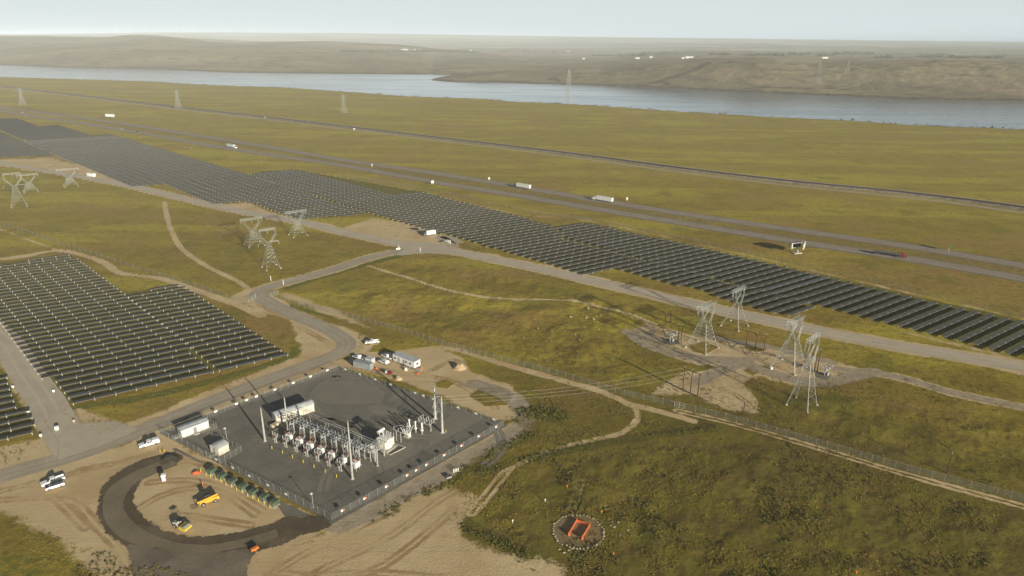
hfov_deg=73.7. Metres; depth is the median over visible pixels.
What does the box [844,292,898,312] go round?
solar panel row
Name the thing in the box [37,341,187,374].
solar panel row
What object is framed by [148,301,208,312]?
solar panel row
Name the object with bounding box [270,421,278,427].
equipment pad
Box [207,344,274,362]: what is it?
solar panel row
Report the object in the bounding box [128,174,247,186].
solar panel row
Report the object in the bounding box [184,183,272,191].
solar panel row
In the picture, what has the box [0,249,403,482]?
gravel road
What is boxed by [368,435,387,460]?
bus bridge
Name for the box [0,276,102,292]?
solar panel row
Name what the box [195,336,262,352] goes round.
solar panel row
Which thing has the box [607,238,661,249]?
solar panel row
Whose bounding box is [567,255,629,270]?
solar panel row
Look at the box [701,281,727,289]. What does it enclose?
solar panel row
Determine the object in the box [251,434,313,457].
tread band
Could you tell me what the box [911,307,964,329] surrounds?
solar panel row
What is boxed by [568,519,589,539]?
netting enclosure
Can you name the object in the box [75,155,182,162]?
solar panel row
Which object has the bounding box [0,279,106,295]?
solar panel row
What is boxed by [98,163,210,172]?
solar panel row
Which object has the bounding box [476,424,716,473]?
ditch weeds
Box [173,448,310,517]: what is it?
rock yard
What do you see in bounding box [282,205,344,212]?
solar panel row
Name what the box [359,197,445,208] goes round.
solar panel row
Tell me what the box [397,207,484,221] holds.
solar panel row
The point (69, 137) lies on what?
solar panel row
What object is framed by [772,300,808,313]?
solar panel row
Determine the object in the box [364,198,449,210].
solar panel row
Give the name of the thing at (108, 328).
solar panel row
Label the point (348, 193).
solar panel row
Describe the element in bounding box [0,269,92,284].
solar panel row
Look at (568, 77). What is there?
lattice pylon
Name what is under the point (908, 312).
solar panel row
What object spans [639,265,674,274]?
solar panel row
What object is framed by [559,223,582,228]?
solar panel row
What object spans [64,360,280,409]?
ditch weeds
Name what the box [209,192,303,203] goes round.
solar panel row
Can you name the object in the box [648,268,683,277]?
solar panel row
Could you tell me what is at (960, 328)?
solar panel row
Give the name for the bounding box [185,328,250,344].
solar panel row
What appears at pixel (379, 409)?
pale fines
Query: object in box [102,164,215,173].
solar panel row
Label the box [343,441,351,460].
bus post
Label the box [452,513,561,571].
ditch weeds
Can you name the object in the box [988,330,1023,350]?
solar panel row
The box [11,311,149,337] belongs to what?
solar panel row
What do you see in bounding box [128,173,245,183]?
solar panel row
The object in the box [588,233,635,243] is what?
solar panel row
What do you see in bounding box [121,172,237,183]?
solar panel row
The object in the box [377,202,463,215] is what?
solar panel row
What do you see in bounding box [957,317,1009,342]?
solar panel row
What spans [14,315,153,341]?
solar panel row
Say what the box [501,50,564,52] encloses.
tree belt
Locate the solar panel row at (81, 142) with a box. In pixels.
[37,139,128,144]
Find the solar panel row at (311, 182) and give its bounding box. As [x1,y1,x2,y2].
[285,180,336,185]
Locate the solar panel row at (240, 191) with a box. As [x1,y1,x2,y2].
[195,187,286,196]
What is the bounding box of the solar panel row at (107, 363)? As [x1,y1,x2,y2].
[41,345,193,378]
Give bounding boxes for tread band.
[102,462,161,549]
[115,461,277,553]
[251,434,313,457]
[252,437,306,458]
[285,442,388,472]
[288,445,381,472]
[299,373,374,384]
[303,375,369,384]
[308,375,352,427]
[313,377,353,424]
[317,420,381,452]
[317,434,432,492]
[319,417,378,436]
[324,437,429,491]
[451,412,506,467]
[451,415,500,464]
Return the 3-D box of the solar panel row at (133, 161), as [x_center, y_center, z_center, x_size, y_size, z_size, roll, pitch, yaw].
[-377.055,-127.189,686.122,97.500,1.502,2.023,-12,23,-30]
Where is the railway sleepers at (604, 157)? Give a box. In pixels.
[30,89,1021,206]
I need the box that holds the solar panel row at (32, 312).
[0,296,128,317]
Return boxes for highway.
[0,107,1023,267]
[0,110,1023,280]
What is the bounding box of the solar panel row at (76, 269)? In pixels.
[0,267,89,280]
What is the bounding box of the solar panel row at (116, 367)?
[55,351,189,382]
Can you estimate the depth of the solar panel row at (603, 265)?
382.63 m
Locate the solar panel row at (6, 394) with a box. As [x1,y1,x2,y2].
[0,392,11,396]
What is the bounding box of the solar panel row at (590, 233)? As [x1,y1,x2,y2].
[568,228,614,238]
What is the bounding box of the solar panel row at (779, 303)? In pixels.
[760,297,796,310]
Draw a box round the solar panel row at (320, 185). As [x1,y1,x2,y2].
[295,182,347,189]
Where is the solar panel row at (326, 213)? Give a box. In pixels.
[295,209,357,217]
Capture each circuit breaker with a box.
[284,429,293,442]
[294,432,304,445]
[305,437,314,451]
[316,441,325,456]
[327,445,336,460]
[338,450,348,465]
[352,455,359,470]
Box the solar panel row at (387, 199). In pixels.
[347,194,431,205]
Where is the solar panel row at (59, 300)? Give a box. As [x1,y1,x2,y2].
[0,290,120,310]
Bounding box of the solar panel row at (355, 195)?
[328,192,382,198]
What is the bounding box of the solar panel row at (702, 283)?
[691,279,718,286]
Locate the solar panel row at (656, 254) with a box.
[640,245,695,259]
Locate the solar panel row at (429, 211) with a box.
[387,205,474,218]
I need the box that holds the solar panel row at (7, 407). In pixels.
[0,404,15,409]
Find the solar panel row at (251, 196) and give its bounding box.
[206,191,299,202]
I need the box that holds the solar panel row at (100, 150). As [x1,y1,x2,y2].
[52,146,153,153]
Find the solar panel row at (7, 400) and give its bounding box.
[0,398,13,403]
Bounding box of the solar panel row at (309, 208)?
[278,204,339,211]
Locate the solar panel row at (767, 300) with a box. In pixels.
[749,294,785,306]
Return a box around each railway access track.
[0,87,1023,212]
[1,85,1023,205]
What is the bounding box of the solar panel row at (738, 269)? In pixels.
[712,261,767,276]
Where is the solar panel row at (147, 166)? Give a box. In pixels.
[94,162,202,170]
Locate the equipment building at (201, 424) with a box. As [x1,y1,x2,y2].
[173,417,208,438]
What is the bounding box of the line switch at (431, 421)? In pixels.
[418,415,434,430]
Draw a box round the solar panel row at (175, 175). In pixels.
[117,170,234,180]
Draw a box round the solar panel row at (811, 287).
[784,278,839,297]
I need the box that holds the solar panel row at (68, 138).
[27,135,113,140]
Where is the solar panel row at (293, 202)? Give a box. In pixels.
[264,199,323,206]
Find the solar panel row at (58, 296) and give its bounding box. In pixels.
[0,287,117,306]
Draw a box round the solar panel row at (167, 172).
[110,168,223,177]
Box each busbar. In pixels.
[289,420,363,450]
[291,418,367,449]
[296,417,370,447]
[308,414,378,448]
[311,413,381,443]
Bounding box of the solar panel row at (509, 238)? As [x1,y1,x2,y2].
[482,229,557,244]
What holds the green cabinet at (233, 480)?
on the rock yard at (287, 510)
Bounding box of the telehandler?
[193,492,218,508]
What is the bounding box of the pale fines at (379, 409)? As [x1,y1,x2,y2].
[366,404,397,414]
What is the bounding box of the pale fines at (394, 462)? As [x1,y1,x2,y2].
[368,453,409,470]
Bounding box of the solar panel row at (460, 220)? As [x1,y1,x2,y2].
[418,212,507,227]
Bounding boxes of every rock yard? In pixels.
[160,367,506,522]
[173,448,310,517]
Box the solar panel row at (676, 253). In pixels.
[648,247,703,260]
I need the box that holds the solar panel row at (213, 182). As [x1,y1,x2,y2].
[171,178,259,187]
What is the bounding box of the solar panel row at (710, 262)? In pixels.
[684,255,739,270]
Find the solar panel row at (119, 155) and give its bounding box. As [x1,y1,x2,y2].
[66,152,169,159]
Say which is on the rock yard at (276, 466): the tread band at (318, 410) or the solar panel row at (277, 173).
the tread band at (318, 410)
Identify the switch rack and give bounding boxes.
[296,417,306,434]
[306,422,317,436]
[317,426,327,442]
[327,430,338,447]
[339,436,350,450]
[351,439,361,454]
[361,443,372,461]
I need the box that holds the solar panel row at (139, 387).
[73,369,213,405]
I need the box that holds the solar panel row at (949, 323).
[926,310,978,334]
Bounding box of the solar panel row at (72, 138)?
[24,136,114,141]
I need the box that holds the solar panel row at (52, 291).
[0,282,109,300]
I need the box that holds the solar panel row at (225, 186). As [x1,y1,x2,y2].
[181,182,270,191]
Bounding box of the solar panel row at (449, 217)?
[408,210,496,223]
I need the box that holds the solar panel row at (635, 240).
[604,237,650,246]
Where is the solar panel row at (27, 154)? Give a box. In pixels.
[0,153,49,156]
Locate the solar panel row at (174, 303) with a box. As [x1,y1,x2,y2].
[143,298,203,309]
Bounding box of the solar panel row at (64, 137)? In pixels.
[24,135,103,140]
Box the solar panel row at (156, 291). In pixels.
[128,286,185,298]
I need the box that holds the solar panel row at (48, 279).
[0,271,96,286]
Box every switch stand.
[272,429,277,442]
[282,434,288,447]
[293,438,298,451]
[303,441,309,456]
[314,447,320,461]
[325,451,331,466]
[337,456,343,471]
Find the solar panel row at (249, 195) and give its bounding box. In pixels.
[203,190,296,200]
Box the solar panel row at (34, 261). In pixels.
[0,256,69,266]
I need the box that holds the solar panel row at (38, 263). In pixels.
[0,258,77,269]
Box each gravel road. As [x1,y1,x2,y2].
[0,161,1023,371]
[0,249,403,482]
[0,319,78,456]
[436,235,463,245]
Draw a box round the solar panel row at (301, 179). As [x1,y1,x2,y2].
[275,177,326,182]
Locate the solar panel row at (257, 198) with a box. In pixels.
[212,193,306,204]
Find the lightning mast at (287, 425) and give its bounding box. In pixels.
[284,398,288,430]
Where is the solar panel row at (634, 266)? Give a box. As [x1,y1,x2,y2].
[621,261,656,270]
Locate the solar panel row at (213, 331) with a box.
[180,324,244,340]
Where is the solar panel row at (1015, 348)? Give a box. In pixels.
[1005,342,1023,354]
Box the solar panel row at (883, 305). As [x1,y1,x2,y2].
[856,295,910,315]
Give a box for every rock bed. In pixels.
[663,338,679,344]
[816,372,830,379]
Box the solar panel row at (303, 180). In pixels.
[278,178,329,184]
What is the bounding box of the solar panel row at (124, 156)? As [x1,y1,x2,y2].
[70,153,175,160]
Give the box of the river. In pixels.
[0,65,1023,128]
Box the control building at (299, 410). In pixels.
[271,399,314,422]
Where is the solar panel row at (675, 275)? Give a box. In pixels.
[657,270,693,280]
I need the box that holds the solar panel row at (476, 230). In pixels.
[450,220,532,235]
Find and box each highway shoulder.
[0,106,1023,268]
[4,110,1023,281]
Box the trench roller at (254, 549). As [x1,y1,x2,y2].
[250,545,259,553]
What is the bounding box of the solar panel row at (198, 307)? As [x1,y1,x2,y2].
[152,304,212,317]
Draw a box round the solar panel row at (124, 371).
[60,355,195,388]
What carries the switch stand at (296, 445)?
on the rock yard at (276, 466)
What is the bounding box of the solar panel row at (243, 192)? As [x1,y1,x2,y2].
[198,188,289,197]
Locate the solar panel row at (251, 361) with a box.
[218,353,287,371]
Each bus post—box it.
[289,418,297,437]
[299,422,308,441]
[310,428,318,446]
[321,431,329,451]
[332,435,340,455]
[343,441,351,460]
[355,444,363,465]
[373,445,380,466]
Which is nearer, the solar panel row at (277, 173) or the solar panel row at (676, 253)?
the solar panel row at (676, 253)
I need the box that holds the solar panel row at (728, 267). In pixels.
[702,259,758,274]
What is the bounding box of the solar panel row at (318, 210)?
[286,206,348,214]
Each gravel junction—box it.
[45,410,138,459]
[369,238,468,255]
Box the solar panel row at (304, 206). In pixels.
[275,203,335,210]
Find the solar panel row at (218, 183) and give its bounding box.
[174,179,261,187]
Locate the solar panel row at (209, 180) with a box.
[166,176,253,184]
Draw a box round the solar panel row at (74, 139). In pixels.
[27,137,116,142]
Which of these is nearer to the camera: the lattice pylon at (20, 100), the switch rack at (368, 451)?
the switch rack at (368, 451)
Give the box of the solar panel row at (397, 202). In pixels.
[355,196,440,208]
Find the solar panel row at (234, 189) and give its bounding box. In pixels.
[189,185,280,194]
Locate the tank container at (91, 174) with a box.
[86,173,95,176]
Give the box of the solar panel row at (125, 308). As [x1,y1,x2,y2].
[5,305,140,330]
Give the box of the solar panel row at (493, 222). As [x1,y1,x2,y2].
[436,217,524,231]
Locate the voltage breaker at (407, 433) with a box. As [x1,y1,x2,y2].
[400,423,413,438]
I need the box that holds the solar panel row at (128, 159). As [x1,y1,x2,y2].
[77,155,184,163]
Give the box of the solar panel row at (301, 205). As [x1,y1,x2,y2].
[271,201,331,210]
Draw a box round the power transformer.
[373,427,397,452]
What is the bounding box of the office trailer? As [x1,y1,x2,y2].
[393,351,419,367]
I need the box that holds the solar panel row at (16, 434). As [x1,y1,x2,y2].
[0,430,32,440]
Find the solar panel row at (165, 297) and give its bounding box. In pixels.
[136,292,194,302]
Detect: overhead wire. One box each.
[439,368,681,396]
[458,374,696,402]
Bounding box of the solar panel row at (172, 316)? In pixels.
[156,307,217,320]
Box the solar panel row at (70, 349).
[27,329,172,359]
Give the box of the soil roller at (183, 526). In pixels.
[172,517,191,531]
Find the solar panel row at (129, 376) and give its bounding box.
[64,360,201,392]
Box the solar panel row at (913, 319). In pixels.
[898,304,950,327]
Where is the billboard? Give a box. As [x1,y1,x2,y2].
[789,241,805,253]
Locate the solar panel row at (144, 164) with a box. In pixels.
[90,160,200,168]
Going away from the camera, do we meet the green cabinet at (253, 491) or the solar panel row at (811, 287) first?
the green cabinet at (253, 491)
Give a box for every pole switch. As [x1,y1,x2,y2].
[666,332,676,341]
[821,362,832,375]
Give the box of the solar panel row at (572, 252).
[536,247,598,260]
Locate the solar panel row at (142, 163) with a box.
[86,159,195,167]
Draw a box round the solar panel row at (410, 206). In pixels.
[368,200,454,212]
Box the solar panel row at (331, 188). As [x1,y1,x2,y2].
[306,185,358,191]
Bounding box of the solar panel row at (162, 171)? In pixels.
[106,166,220,175]
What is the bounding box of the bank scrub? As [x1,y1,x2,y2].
[29,77,1011,128]
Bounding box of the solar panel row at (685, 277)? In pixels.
[667,272,702,282]
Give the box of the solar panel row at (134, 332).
[23,326,167,355]
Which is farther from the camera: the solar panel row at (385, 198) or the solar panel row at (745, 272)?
the solar panel row at (385, 198)
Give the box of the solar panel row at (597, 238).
[581,232,628,241]
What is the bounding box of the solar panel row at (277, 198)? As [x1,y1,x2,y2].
[245,194,312,202]
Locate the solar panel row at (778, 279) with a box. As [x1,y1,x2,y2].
[752,271,807,287]
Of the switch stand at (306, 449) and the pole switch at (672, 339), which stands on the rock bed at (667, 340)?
the pole switch at (672, 339)
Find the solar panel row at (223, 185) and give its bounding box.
[179,181,266,189]
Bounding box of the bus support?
[393,425,405,441]
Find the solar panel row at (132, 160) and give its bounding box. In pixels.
[79,156,186,164]
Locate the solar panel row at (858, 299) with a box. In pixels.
[832,289,886,308]
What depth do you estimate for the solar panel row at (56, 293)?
333.00 m
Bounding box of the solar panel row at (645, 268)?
[630,263,665,272]
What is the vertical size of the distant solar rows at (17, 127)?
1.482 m
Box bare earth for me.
[552,514,604,549]
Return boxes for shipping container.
[353,359,373,369]
[365,356,374,362]
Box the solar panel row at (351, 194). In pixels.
[325,191,378,197]
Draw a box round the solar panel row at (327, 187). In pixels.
[302,184,354,191]
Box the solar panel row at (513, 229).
[462,223,545,238]
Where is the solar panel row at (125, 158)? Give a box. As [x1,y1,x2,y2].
[73,154,179,162]
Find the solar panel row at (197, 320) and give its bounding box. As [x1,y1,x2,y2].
[165,314,228,326]
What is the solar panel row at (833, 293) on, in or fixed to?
on the ground at (420, 532)
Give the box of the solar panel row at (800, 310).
[788,305,815,316]
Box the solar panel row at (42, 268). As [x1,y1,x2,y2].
[0,262,83,274]
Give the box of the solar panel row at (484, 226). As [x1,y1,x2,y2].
[440,218,530,234]
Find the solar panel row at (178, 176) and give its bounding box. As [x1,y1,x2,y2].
[119,171,236,181]
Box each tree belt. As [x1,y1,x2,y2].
[340,49,477,52]
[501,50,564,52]
[590,52,645,55]
[638,51,683,53]
[709,52,730,55]
[746,52,784,55]
[787,52,811,55]
[832,51,874,54]
[872,55,893,57]
[915,54,945,57]
[948,55,1004,58]
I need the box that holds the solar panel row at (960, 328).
[942,314,994,337]
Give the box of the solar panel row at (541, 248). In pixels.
[514,241,575,253]
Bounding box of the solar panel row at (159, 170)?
[104,165,217,174]
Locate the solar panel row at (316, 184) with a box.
[292,182,342,187]
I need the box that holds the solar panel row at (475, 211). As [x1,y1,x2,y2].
[402,208,490,222]
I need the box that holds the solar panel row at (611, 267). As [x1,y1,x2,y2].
[582,259,645,275]
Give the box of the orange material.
[190,470,201,474]
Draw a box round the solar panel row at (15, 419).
[0,415,32,424]
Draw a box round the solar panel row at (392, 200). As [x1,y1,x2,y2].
[351,195,435,206]
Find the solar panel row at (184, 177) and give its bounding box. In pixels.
[126,172,242,182]
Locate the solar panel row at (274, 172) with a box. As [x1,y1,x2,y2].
[254,170,295,174]
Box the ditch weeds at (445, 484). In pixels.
[372,427,540,521]
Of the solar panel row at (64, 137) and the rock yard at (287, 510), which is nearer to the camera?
the rock yard at (287, 510)
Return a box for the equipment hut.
[208,439,229,457]
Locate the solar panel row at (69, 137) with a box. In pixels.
[25,135,111,140]
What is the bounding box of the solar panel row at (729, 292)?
[717,286,752,296]
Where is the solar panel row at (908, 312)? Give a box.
[883,301,936,323]
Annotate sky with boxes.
[0,0,1023,41]
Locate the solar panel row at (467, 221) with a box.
[423,214,512,228]
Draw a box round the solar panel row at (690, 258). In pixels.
[666,251,721,265]
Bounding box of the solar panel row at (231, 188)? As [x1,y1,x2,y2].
[187,184,275,192]
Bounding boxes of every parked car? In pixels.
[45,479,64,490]
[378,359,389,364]
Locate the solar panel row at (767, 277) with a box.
[742,268,796,284]
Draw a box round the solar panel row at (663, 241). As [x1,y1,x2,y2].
[615,239,670,251]
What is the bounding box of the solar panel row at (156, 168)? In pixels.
[101,164,212,172]
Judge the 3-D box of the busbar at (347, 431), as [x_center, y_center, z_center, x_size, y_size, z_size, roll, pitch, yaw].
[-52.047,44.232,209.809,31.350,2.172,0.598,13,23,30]
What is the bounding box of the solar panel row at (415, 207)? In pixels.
[372,201,459,213]
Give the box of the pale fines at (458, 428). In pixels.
[425,414,490,453]
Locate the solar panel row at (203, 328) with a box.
[175,321,238,336]
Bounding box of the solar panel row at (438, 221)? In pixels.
[413,211,501,225]
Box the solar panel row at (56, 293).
[0,284,113,303]
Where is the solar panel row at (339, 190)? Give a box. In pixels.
[313,187,366,194]
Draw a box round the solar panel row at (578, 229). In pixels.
[562,225,600,232]
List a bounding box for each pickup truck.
[40,474,65,486]
[138,436,159,448]
[352,354,364,359]
[365,338,379,344]
[381,353,392,359]
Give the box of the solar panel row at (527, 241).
[494,234,562,248]
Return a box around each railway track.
[0,85,1023,206]
[4,86,1023,207]
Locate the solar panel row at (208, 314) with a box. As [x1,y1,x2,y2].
[161,311,222,324]
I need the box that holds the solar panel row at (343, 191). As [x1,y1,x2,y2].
[317,188,370,195]
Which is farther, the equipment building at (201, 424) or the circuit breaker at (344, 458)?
the equipment building at (201, 424)
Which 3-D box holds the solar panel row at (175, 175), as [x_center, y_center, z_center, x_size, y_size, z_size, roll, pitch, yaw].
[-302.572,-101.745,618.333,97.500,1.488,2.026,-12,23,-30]
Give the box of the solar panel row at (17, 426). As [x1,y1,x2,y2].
[0,422,34,431]
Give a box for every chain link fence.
[3,222,234,299]
[160,367,337,434]
[162,416,216,440]
[167,432,328,514]
[197,433,241,463]
[272,292,673,402]
[331,425,494,519]
[339,365,503,425]
[343,174,1021,313]
[685,407,1020,497]
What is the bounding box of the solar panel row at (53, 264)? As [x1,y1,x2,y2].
[0,260,80,271]
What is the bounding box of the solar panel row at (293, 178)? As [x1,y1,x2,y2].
[268,175,318,180]
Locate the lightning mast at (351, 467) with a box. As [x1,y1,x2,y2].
[347,419,354,479]
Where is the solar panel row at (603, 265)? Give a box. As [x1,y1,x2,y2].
[574,257,637,272]
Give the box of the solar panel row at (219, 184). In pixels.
[176,180,264,189]
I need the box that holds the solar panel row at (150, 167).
[95,162,207,171]
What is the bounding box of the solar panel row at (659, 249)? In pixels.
[632,243,686,255]
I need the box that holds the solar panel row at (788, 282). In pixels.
[763,273,817,291]
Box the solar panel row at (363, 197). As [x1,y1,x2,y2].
[336,194,390,200]
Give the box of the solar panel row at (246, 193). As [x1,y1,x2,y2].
[200,189,293,198]
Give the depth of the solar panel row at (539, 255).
405.62 m
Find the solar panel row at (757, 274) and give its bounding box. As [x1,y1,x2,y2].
[731,266,787,283]
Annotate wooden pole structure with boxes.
[682,368,701,396]
[745,331,767,350]
[814,349,820,371]
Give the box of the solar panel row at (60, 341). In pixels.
[20,322,162,351]
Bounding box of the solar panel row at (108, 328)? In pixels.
[17,319,158,346]
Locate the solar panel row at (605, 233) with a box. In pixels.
[574,230,619,240]
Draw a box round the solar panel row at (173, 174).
[114,169,231,179]
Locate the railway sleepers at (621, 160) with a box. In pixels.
[11,87,1022,207]
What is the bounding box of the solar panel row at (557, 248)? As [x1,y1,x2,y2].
[521,243,582,255]
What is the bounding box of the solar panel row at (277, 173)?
[257,171,299,175]
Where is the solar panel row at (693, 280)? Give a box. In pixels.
[677,275,712,286]
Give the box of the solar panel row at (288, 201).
[260,198,319,206]
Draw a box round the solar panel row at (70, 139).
[27,136,119,141]
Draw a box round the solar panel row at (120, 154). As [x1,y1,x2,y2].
[65,151,169,158]
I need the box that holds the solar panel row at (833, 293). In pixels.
[807,284,862,303]
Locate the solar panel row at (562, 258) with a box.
[544,249,605,263]
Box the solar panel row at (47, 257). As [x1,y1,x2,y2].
[28,254,68,260]
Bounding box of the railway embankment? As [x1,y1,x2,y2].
[0,86,1023,209]
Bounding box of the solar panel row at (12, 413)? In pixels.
[0,408,29,416]
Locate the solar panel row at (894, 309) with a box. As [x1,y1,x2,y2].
[870,298,923,320]
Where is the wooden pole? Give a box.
[946,452,952,472]
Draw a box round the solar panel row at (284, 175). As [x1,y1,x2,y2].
[259,173,309,177]
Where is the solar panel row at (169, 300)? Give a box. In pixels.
[141,295,198,305]
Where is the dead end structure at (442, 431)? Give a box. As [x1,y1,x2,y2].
[432,386,444,433]
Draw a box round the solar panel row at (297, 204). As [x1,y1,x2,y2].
[267,200,327,207]
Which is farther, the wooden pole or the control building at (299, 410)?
the control building at (299, 410)
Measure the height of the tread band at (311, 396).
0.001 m
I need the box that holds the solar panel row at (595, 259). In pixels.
[559,253,621,266]
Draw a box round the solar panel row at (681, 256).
[657,249,712,263]
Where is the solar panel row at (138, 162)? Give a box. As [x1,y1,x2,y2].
[84,158,193,166]
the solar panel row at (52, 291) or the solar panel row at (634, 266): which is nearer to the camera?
the solar panel row at (52, 291)
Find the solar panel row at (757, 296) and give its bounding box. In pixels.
[738,291,773,302]
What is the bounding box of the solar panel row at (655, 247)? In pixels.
[623,241,678,253]
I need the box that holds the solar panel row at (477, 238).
[468,225,551,240]
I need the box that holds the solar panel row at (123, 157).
[71,154,173,161]
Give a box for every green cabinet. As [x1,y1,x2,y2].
[206,466,216,475]
[216,471,227,480]
[226,476,237,486]
[237,481,247,491]
[248,487,258,497]
[257,492,269,502]
[267,497,279,508]
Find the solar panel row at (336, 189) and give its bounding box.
[309,186,362,192]
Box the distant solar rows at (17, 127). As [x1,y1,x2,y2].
[0,118,364,217]
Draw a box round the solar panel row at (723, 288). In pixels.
[711,284,738,292]
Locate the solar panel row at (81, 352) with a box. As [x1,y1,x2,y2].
[30,333,177,364]
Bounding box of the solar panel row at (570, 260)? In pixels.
[552,251,613,265]
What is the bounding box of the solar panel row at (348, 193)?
[321,189,374,196]
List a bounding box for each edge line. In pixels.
[13,108,1019,263]
[13,109,1012,265]
[14,113,1018,279]
[55,118,1016,275]
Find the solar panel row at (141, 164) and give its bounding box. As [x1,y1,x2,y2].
[92,160,193,167]
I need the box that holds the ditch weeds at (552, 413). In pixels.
[512,405,573,426]
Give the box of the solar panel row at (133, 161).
[80,157,188,165]
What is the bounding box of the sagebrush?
[0,209,1023,575]
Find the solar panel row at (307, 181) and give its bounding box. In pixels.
[281,179,332,184]
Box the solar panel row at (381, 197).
[339,192,422,202]
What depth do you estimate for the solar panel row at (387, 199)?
531.03 m
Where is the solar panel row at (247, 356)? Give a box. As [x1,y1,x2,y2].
[212,348,280,366]
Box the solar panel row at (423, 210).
[382,203,469,217]
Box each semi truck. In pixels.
[226,144,236,147]
[512,183,530,189]
[592,195,612,202]
[873,249,906,257]
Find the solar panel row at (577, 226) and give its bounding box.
[562,223,593,230]
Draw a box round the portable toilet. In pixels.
[161,473,166,481]
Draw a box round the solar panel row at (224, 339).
[190,332,256,347]
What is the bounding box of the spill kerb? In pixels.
[369,442,405,454]
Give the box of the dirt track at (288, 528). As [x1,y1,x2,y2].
[96,451,330,553]
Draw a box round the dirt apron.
[126,544,255,575]
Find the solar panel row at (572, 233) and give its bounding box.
[563,226,609,235]
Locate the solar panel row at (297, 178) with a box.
[272,176,322,181]
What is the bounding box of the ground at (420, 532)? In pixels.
[0,32,1023,575]
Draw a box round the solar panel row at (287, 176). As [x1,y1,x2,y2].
[262,173,312,178]
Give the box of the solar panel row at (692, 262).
[675,253,730,268]
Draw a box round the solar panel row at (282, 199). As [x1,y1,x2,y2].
[249,195,316,202]
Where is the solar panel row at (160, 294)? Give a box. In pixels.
[132,289,189,299]
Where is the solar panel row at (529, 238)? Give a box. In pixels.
[486,231,562,245]
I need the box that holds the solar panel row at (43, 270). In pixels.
[0,264,86,278]
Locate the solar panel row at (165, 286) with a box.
[151,284,178,289]
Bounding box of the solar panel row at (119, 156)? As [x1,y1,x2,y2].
[69,152,173,159]
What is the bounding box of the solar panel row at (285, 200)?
[256,197,316,203]
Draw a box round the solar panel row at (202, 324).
[170,317,233,332]
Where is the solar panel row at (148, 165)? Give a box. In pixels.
[92,161,203,169]
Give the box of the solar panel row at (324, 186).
[298,183,351,189]
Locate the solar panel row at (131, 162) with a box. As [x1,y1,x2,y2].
[82,158,185,166]
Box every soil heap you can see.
[160,454,178,460]
[394,376,402,380]
[452,363,466,370]
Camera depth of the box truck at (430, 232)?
439.52 m
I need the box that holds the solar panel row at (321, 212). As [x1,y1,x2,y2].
[290,208,352,215]
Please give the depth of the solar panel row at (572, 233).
450.00 m
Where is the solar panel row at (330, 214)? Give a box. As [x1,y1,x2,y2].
[299,211,361,218]
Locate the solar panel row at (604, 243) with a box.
[596,235,643,246]
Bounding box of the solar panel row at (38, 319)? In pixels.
[3,302,136,327]
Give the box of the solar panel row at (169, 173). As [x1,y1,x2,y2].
[112,168,228,179]
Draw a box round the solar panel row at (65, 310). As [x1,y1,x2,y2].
[0,299,132,323]
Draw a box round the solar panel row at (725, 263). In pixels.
[693,257,748,271]
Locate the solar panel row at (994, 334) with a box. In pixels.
[973,320,1023,345]
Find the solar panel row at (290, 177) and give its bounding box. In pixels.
[265,174,315,179]
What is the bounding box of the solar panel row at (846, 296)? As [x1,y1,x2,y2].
[819,286,874,306]
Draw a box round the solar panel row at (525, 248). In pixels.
[507,239,568,251]
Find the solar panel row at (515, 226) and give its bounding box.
[456,222,538,237]
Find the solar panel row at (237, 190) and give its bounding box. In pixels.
[192,186,283,194]
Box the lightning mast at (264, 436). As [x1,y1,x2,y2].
[260,407,266,441]
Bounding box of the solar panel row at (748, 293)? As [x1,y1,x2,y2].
[728,288,763,300]
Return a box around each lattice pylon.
[2,172,26,207]
[16,88,25,104]
[17,173,38,191]
[56,167,78,186]
[173,90,182,109]
[240,216,264,247]
[258,227,280,270]
[284,209,307,237]
[340,94,347,113]
[563,69,572,104]
[684,300,719,354]
[720,285,748,331]
[769,314,806,375]
[785,332,820,412]
[814,62,820,82]
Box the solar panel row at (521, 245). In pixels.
[503,237,563,249]
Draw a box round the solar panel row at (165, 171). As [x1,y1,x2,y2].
[108,167,223,176]
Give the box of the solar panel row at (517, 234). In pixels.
[474,226,557,242]
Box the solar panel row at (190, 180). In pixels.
[130,175,250,186]
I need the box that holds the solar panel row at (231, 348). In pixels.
[201,340,268,356]
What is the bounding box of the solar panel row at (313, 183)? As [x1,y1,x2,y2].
[288,180,340,187]
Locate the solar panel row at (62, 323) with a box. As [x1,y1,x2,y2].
[8,308,144,333]
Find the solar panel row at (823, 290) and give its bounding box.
[796,281,851,299]
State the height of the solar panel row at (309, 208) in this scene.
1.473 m
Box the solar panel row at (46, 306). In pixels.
[0,293,124,313]
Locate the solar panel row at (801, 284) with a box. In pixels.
[773,276,828,294]
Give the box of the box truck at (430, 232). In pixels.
[423,229,435,235]
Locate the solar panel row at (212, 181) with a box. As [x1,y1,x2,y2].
[169,177,256,185]
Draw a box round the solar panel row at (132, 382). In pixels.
[68,365,207,399]
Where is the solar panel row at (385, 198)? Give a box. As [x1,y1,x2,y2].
[343,193,427,203]
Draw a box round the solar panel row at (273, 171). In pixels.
[251,170,293,174]
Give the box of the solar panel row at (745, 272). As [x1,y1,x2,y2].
[721,264,777,280]
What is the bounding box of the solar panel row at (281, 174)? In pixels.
[256,172,306,176]
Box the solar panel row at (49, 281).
[0,274,99,289]
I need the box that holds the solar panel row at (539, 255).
[529,245,590,258]
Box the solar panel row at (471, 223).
[429,215,518,229]
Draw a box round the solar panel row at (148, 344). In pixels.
[34,337,182,369]
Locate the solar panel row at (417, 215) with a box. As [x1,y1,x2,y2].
[392,206,479,220]
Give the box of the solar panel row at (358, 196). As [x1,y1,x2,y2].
[332,193,386,199]

